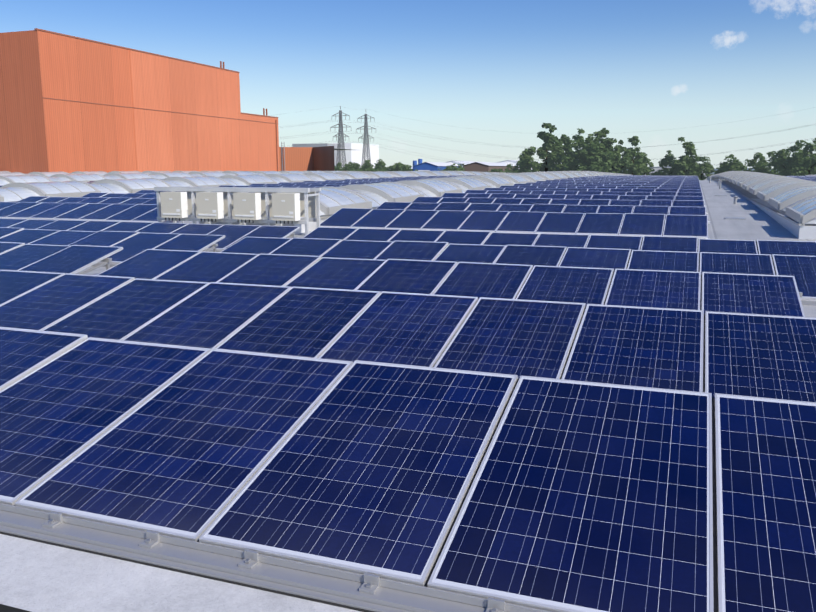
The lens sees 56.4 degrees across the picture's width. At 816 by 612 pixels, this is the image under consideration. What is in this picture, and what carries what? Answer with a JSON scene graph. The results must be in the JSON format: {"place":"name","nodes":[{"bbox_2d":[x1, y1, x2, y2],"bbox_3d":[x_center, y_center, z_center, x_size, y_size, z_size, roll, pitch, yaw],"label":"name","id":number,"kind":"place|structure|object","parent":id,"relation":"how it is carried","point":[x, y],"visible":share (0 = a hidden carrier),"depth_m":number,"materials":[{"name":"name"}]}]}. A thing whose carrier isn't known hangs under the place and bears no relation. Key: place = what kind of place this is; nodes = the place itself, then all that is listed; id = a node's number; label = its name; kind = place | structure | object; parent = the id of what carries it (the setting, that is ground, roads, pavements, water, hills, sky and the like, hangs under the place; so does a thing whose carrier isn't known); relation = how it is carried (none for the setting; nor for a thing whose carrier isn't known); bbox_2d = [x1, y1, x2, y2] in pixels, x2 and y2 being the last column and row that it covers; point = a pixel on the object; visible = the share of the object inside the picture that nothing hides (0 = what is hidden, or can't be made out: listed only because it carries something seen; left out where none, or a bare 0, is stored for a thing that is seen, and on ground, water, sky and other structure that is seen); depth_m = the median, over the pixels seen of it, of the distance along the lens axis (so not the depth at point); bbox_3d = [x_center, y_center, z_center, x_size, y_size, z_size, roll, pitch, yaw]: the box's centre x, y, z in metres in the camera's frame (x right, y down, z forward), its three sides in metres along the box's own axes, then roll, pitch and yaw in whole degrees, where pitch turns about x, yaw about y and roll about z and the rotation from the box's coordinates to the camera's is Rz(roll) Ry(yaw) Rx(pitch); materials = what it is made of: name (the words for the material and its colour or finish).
{"place":"outdoors","nodes":[
{"label":"outdoors","id":0,"kind":"place"},
{"bbox_2d":[0,175,476,221],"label":"solar panels","id":1,"kind":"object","parent":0,"point":[140,206],"depth_m":25.98,"materials":[{"name":"blue glass"}]},
{"bbox_2d":[292,143,340,166],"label":"grey hall","id":2,"kind":"structure","parent":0,"point":[320,145],"depth_m":409.94,"materials":[{"name":"grey metal"}]},
{"bbox_2d":[0,233,815,611],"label":"pv rails","id":3,"kind":"object","parent":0,"point":[336,587],"visible":0.35,"depth_m":3.03,"materials":[{"name":"silver metal"}]},
{"bbox_2d":[0,0,815,168],"label":"sky","id":4,"kind":"structure","parent":0,"point":[504,68],"materials":[{"name":"blue"}]},
{"bbox_2d":[49,180,815,317],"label":"roof membrane","id":5,"kind":"object","parent":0,"point":[758,223],"depth_m":23.93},
{"bbox_2d":[414,162,458,170],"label":"building","id":6,"kind":"structure","parent":0,"point":[433,166],"depth_m":295.69,"materials":[{"name":"blue metal"}]},
{"bbox_2d":[445,161,474,166],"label":"shed","id":7,"kind":"structure","parent":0,"point":[463,162],"depth_m":327.66,"materials":[{"name":"white metal"}]},
{"bbox_2d":[463,162,514,171],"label":"shed","id":8,"kind":"structure","parent":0,"point":[481,166],"depth_m":294.86,"materials":[{"name":"brown"}]},
{"bbox_2d":[320,175,707,237],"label":"solar panels","id":9,"kind":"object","parent":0,"point":[635,205],"depth_m":22.32,"materials":[{"name":"blue glass"}]},
{"bbox_2d":[496,160,544,171],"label":"shed","id":10,"kind":"structure","parent":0,"point":[513,162],"depth_m":341.03,"materials":[{"name":"white metal"}]},
{"bbox_2d":[645,166,706,179],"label":"shed","id":11,"kind":"structure","parent":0,"point":[657,168],"depth_m":355.53,"materials":[{"name":"grey metal"}]},
{"bbox_2d":[709,177,745,219],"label":"roof vents","id":12,"kind":"object","parent":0,"point":[734,202],"visible":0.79,"depth_m":32.33,"materials":[{"name":"grey metal"}]},
{"bbox_2d":[786,176,815,181],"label":"roof","id":13,"kind":"structure","parent":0,"point":[810,178],"depth_m":65.22,"materials":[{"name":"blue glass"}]},
{"label":"ground","id":14,"kind":"structure","parent":0,"visible":0},
{"bbox_2d":[0,28,279,173],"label":"building","id":15,"kind":"structure","parent":14,"relation":"on","point":[69,104],"depth_m":94.92,"materials":[{"name":"brown"}]},
{"bbox_2d":[279,142,350,170],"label":"hall annex","id":16,"kind":"object","parent":14,"relation":"on","point":[306,158],"visible":0.48,"depth_m":184.24,"materials":[{"name":"metal"}]},
{"bbox_2d":[330,106,349,167],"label":"pylon","id":17,"kind":"object","parent":14,"relation":"on","point":[340,139],"visible":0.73,"depth_m":320.91,"materials":[{"name":"grey metal"}]},
{"bbox_2d":[277,107,346,145],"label":"wires","id":18,"kind":"object","parent":17,"relation":"attached to","point":[312,133],"visible":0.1,"depth_m":327.39,"materials":[{"name":"grey metal"}]},
{"bbox_2d":[335,162,354,170],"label":"tree","id":19,"kind":"object","parent":14,"relation":"on","point":[349,166],"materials":[{"name":"green plant"}]},
{"bbox_2d":[333,143,378,167],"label":"white block","id":20,"kind":"structure","parent":14,"relation":"on","point":[354,154],"depth_m":427.69,"materials":[{"name":"white"}]},
{"bbox_2d":[354,163,363,170],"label":"tree","id":21,"kind":"object","parent":14,"relation":"on","point":[357,166],"visible":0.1,"depth_m":249.18,"materials":[{"name":"green plant"}]},
{"bbox_2d":[357,114,375,166],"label":"pylon","id":22,"kind":"object","parent":14,"relation":"on","point":[365,126],"visible":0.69,"depth_m":341.17,"materials":[{"name":"grey metal"}]},
{"bbox_2d":[362,111,812,169],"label":"wires","id":23,"kind":"object","parent":22,"relation":"attached to","point":[613,148],"visible":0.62,"depth_m":296.91,"materials":[{"name":"grey metal"}]},
{"bbox_2d":[362,161,375,171],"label":"tree","id":24,"kind":"object","parent":14,"relation":"on","point":[366,167],"visible":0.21,"depth_m":256.20,"materials":[{"name":"green plant"}]},
{"bbox_2d":[372,163,386,171],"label":"tree","id":25,"kind":"object","parent":14,"relation":"on","point":[383,167],"visible":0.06,"depth_m":245.20,"materials":[{"name":"green plant"}]},
{"bbox_2d":[374,159,387,170],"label":"tree","id":26,"kind":"object","parent":14,"relation":"on","point":[378,164],"visible":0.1,"depth_m":259.89,"materials":[{"name":"green plant"}]},
{"bbox_2d":[386,163,403,170],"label":"tree","id":27,"kind":"object","parent":14,"relation":"on","point":[396,167],"visible":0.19,"depth_m":240.26,"materials":[{"name":"green plant"}]},
{"bbox_2d":[401,164,417,170],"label":"tree","id":28,"kind":"object","parent":14,"relation":"on","point":[405,167],"visible":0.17,"depth_m":244.56,"materials":[{"name":"green plant"}]},
{"bbox_2d":[438,163,462,170],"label":"tree","id":29,"kind":"object","parent":14,"relation":"on","point":[452,168],"visible":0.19,"depth_m":224.59,"materials":[{"name":"green plant"}]},
{"bbox_2d":[485,168,503,172],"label":"tree","id":30,"kind":"object","parent":14,"relation":"on","point":[497,170],"visible":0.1,"depth_m":253.77,"materials":[{"name":"green plant"}]},
{"bbox_2d":[503,164,512,172],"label":"tree","id":31,"kind":"object","parent":14,"relation":"on","point":[508,166],"visible":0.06,"depth_m":248.11,"materials":[{"name":"green plant"}]},
{"bbox_2d":[510,160,526,172],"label":"tree","id":32,"kind":"object","parent":14,"relation":"on","point":[515,169],"visible":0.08,"depth_m":229.17,"materials":[{"name":"green plant"}]},
{"bbox_2d":[518,146,539,172],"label":"tree","id":33,"kind":"object","parent":14,"relation":"on","point":[525,157],"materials":[{"name":"green plant"}]},
{"bbox_2d":[533,123,561,171],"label":"tree","id":34,"kind":"object","parent":14,"relation":"on","point":[553,156],"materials":[{"name":"green plant"}]},
{"bbox_2d":[554,134,572,170],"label":"tree","id":35,"kind":"object","parent":14,"relation":"on","point":[564,139],"visible":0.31,"depth_m":211.86,"materials":[{"name":"green plant"}]},
{"bbox_2d":[562,128,602,170],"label":"tree","id":36,"kind":"object","parent":14,"relation":"on","point":[573,159],"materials":[{"name":"green plant"}]},
{"bbox_2d":[576,134,613,171],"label":"tree","id":37,"kind":"object","parent":14,"relation":"on","point":[600,161],"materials":[{"name":"green plant"}]},
{"bbox_2d":[594,128,624,172],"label":"tree","id":38,"kind":"object","parent":14,"relation":"on","point":[606,145],"visible":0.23,"depth_m":201.82,"materials":[{"name":"green plant"}]},
{"bbox_2d":[604,138,633,173],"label":"tree","id":39,"kind":"object","parent":14,"relation":"on","point":[618,150],"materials":[{"name":"green plant"}]},
{"bbox_2d":[621,136,646,174],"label":"tree","id":40,"kind":"object","parent":14,"relation":"on","point":[636,168],"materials":[{"name":"green plant"}]},
{"bbox_2d":[640,152,661,175],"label":"tree","id":41,"kind":"object","parent":14,"relation":"on","point":[647,162],"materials":[{"name":"green plant"}]},
{"bbox_2d":[657,150,682,175],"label":"tree","id":42,"kind":"object","parent":14,"relation":"on","point":[668,160],"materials":[{"name":"green plant"}]},
{"bbox_2d":[672,137,698,175],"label":"tree","id":43,"kind":"object","parent":14,"relation":"on","point":[683,161],"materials":[{"name":"green plant"}]},
{"bbox_2d":[689,156,714,179],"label":"tree","id":44,"kind":"object","parent":14,"relation":"on","point":[707,168],"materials":[{"name":"green plant"}]},
{"bbox_2d":[713,154,746,178],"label":"tree","id":45,"kind":"object","parent":14,"relation":"on","point":[735,164],"visible":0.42,"depth_m":203.32,"materials":[{"name":"green plant"}]},
{"bbox_2d":[743,151,777,174],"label":"tree","id":46,"kind":"object","parent":14,"relation":"on","point":[760,165],"visible":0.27,"depth_m":202.61,"materials":[{"name":"green plant"}]},
{"bbox_2d":[768,140,808,175],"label":"tree","id":47,"kind":"object","parent":14,"relation":"on","point":[780,159],"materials":[{"name":"green plant"}]},
{"bbox_2d":[785,138,815,175],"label":"tree","id":48,"kind":"object","parent":14,"relation":"on","point":[809,148],"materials":[{"name":"green plant"}]},
{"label":"roof","id":49,"kind":"object","parent":14,"relation":"on","visible":0},
{"bbox_2d":[2,171,252,176],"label":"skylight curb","id":50,"kind":"structure","parent":49,"relation":"on","point":[45,175],"depth_m":76.85,"materials":[{"name":"white"}]},
{"bbox_2d":[0,171,221,176],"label":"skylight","id":51,"kind":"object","parent":50,"relation":"attached to","point":[49,174],"depth_m":74.68},
{"bbox_2d":[0,534,360,611],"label":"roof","id":52,"kind":"structure","parent":49,"relation":"on","point":[35,576],"depth_m":2.93,"materials":[{"name":"grey concrete"}]},
{"bbox_2d":[0,171,371,182],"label":"skylight curb","id":53,"kind":"structure","parent":49,"relation":"on","point":[9,180],"depth_m":61.62,"materials":[{"name":"white"}]},
{"bbox_2d":[0,171,355,184],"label":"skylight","id":54,"kind":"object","parent":53,"relation":"attached to","point":[28,178],"depth_m":58.14},
{"bbox_2d":[154,186,320,235],"bbox_3d":[-4.513,-2.490,20.064,4.690,1.273,1.338,4,11,20],"label":"inverter rack","id":55,"kind":"object","parent":49,"relation":"on","point":[242,205],"visible":0.92,"depth_m":19.59,"materials":[{"name":"grey metal"}]},
{"bbox_2d":[0,171,503,201],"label":"skylight curb","id":56,"kind":"structure","parent":49,"relation":"on","point":[41,192],"depth_m":42.43,"materials":[{"name":"white"}]},
{"bbox_2d":[0,171,504,201],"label":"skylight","id":57,"kind":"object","parent":56,"relation":"attached to","point":[10,196],"depth_m":38.94},
{"bbox_2d":[0,218,815,611],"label":"solar panels","id":58,"kind":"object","parent":49,"relation":"on","point":[562,422],"depth_m":4.14,"materials":[{"name":"blue glass"}]},
{"bbox_2d":[199,171,630,233],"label":"skylight curb","id":59,"kind":"structure","parent":49,"relation":"on","point":[330,211],"depth_m":30.29,"materials":[{"name":"white"}]},
{"bbox_2d":[300,171,611,217],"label":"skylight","id":60,"kind":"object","parent":59,"relation":"attached to","point":[341,200],"depth_m":29.01},
{"bbox_2d":[315,196,709,238],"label":"pv field rails","id":61,"kind":"object","parent":49,"relation":"on","point":[698,238],"visible":0.15,"depth_m":18.68,"materials":[{"name":"silver metal"}]},
{"bbox_2d":[707,171,815,238],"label":"skylight curb","id":62,"kind":"structure","parent":49,"relation":"on","point":[797,224],"depth_m":25.74,"materials":[{"name":"white"}]},
{"bbox_2d":[722,174,815,213],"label":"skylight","id":63,"kind":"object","parent":62,"relation":"attached to","point":[803,207],"depth_m":24.59}
]}

